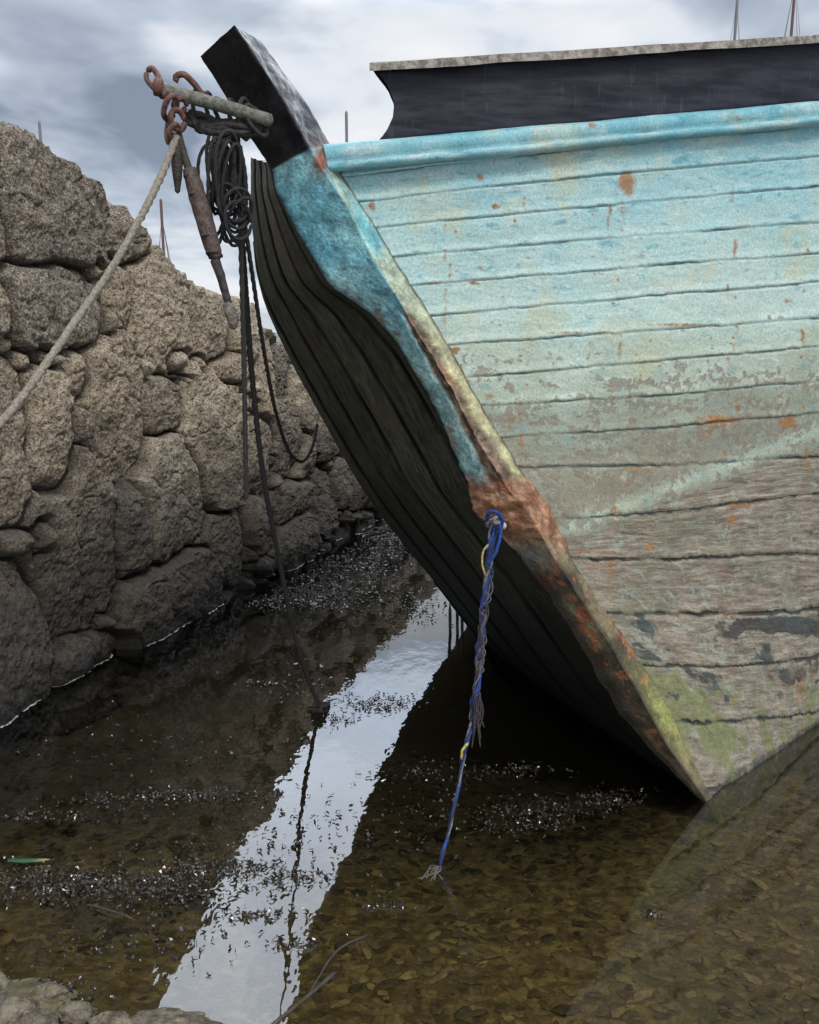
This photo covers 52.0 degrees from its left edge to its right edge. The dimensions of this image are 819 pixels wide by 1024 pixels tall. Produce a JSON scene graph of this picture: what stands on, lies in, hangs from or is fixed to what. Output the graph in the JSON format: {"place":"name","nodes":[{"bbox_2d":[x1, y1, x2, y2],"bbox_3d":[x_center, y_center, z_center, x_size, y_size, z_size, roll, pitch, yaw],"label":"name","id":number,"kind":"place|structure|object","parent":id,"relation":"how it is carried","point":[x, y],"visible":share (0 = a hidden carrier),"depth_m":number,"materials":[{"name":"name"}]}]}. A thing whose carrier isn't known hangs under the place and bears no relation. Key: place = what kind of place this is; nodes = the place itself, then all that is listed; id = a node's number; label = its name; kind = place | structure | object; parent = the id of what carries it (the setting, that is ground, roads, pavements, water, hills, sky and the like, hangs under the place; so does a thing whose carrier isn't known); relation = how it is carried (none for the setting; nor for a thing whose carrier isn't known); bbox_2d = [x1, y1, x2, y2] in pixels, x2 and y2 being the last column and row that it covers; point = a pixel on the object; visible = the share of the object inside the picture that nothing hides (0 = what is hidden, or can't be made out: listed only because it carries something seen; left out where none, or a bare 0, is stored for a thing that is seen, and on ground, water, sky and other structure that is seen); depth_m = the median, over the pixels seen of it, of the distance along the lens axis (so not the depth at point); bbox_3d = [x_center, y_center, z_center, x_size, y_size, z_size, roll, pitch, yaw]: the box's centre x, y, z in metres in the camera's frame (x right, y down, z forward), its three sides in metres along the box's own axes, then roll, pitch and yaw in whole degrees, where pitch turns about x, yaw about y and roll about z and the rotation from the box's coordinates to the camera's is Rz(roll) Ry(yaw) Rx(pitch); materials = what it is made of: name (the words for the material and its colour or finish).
{"place":"outdoors","nodes":[
{"label":"outdoors","id":0,"kind":"place"},
{"bbox_2d":[340,520,392,540],"bbox_3d":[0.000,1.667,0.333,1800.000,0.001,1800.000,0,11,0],"label":"water","id":1,"kind":"structure","parent":0,"point":[380,523],"depth_m":7.82,"materials":[{"name":"black liquid"}]},
{"bbox_2d":[7,858,53,861],"bbox_3d":[-1.266,1.161,2.807,0.150,0.008,0.022,0,11,0],"label":"fallen leaf","id":2,"kind":"object","parent":1,"relation":"on","point":[25,860],"visible":1,"depth_m":2.80,"materials":[{"name":"green plant"}]},
{"bbox_2d":[38,120,41,140],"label":"sailing yacht","id":3,"kind":"object","parent":1,"relation":"on","point":[39,130],"visible":0.09,"depth_m":44.82,"materials":[{"name":"grey"}]},
{"bbox_2d":[0,969,222,1023],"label":"shore rocks","id":4,"kind":"object","parent":1,"relation":"in","point":[16,1010],"visible":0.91,"depth_m":2.14,"materials":[{"name":"stone"}]},
{"bbox_2d":[159,198,169,258],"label":"sailing yacht","id":5,"kind":"object","parent":1,"relation":"on","point":[162,232],"visible":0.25,"depth_m":57.28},
{"bbox_2d":[0,519,383,727],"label":"waterline scum","id":6,"kind":"object","parent":1,"relation":"on","point":[16,716],"visible":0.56,"depth_m":4.58,"materials":[{"name":"white"}]},
{"bbox_2d":[88,904,367,1023],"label":"driftwood twig","id":7,"kind":"object","parent":1,"relation":"on","point":[313,990],"visible":1,"depth_m":2.27,"materials":[{"name":"wood"}]},
{"bbox_2d":[307,702,329,713],"bbox_3d":[-0.433,0.922,3.959,0.108,0.050,0.184,0,11,0],"label":"rope knot","id":8,"kind":"object","parent":1,"relation":"on","point":[321,708],"visible":0.94,"depth_m":3.93,"materials":[{"name":"grey fabric"}]},
{"bbox_2d":[0,530,664,1004],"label":"floating seaweed","id":9,"kind":"object","parent":1,"relation":"on","point":[88,890],"visible":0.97,"depth_m":2.83,"materials":[{"name":"black plant"}]},
{"bbox_2d":[345,110,347,141],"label":"sailing yacht","id":10,"kind":"object","parent":1,"relation":"on","point":[346,126],"visible":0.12,"depth_m":41.98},
{"bbox_2d":[357,523,398,540],"bbox_3d":[0.638,-0.093,8.181,2.269,0.401,1.713,0,11,0],"label":"seaweed heap","id":11,"kind":"object","parent":1,"relation":"on","point":[379,529],"visible":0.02,"depth_m":7.62,"materials":[{"name":"black plant"}]},
{"bbox_2d":[355,509,463,641],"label":"mooring stakes","id":12,"kind":"object","parent":1,"relation":"in","point":[357,525],"visible":0.17,"depth_m":5.00,"materials":[{"name":"black wood"}]},
{"bbox_2d":[143,25,818,823],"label":"wooden boat","id":13,"kind":"object","parent":1,"relation":"on","point":[557,311],"visible":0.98,"depth_m":2.83,"materials":[{"name":"paint"}]},
{"bbox_2d":[0,134,179,428],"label":"mooring rope","id":14,"kind":"object","parent":13,"relation":"attached to","point":[41,370],"visible":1,"depth_m":2.17,"materials":[{"name":"beige fabric"}]},
{"bbox_2d":[171,132,238,329],"bbox_3d":[-0.574,-0.786,2.366,0.168,0.531,0.061,-3,12,-13],"label":"hanging rigging screw","id":15,"kind":"object","parent":13,"relation":"attached to","point":[201,210],"visible":0.99,"depth_m":2.34,"materials":[{"name":"metal"}]},
{"bbox_2d":[237,137,248,499],"bbox_3d":[-0.506,-0.560,2.551,0.021,1.075,0.080,-5,12,-24],"label":"hanging rope","id":16,"kind":"object","parent":13,"relation":"hanging from","point":[243,365],"visible":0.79,"depth_m":2.58,"materials":[{"name":"black fabric"}]},
{"bbox_2d":[236,143,320,704],"bbox_3d":[-0.501,-0.062,3.190,0.113,2.273,1.174,1,11,4],"label":"mooring rope","id":17,"kind":"object","parent":13,"relation":"attached to","point":[249,344],"visible":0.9,"depth_m":3.12,"materials":[{"name":"black fabric"}]},
{"bbox_2d":[238,144,318,462],"bbox_3d":[-0.481,-0.660,3.160,0.066,1.066,1.348,0,11,2],"label":"hanging rope","id":18,"kind":"object","parent":13,"relation":"hanging from","point":[255,294],"visible":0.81,"depth_m":2.86,"materials":[{"name":"black fabric"}]},
{"bbox_2d":[418,509,503,880],"bbox_3d":[0.161,0.590,2.714,0.344,1.199,0.095,-11,16,-43],"label":"frayed blue rope","id":19,"kind":"object","parent":13,"relation":"attached to","point":[476,703],"visible":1,"depth_m":2.79,"materials":[{"name":"blue fabric"}]},
{"bbox_2d":[730,0,739,39],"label":"sailing yacht","id":20,"kind":"object","parent":1,"relation":"on","point":[735,19],"visible":0.15,"depth_m":27.36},
{"bbox_2d":[784,0,799,36],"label":"sailing yacht","id":21,"kind":"object","parent":1,"relation":"on","point":[792,16],"visible":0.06,"depth_m":24.61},
{"bbox_2d":[0,540,818,1023],"bbox_3d":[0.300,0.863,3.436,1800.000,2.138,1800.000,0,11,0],"label":"ground","id":22,"kind":"structure","parent":0,"point":[366,654],"depth_m":3.12,"materials":[{"name":"brown liquid"}]},
{"bbox_2d":[0,121,382,765],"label":"stone quay wall","id":23,"kind":"structure","parent":22,"relation":"on","point":[134,523],"depth_m":4.69,"materials":[{"name":"stone"}]},
{"bbox_2d":[0,743,818,1023],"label":"pebbles","id":24,"kind":"object","parent":22,"relation":"on","point":[572,964],"visible":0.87,"depth_m":2.86,"materials":[{"name":"gravel"}]},
{"bbox_2d":[0,0,818,331],"label":"sky","id":25,"kind":"structure","parent":0,"point":[77,68],"materials":[{"name":"grey"}]}
]}

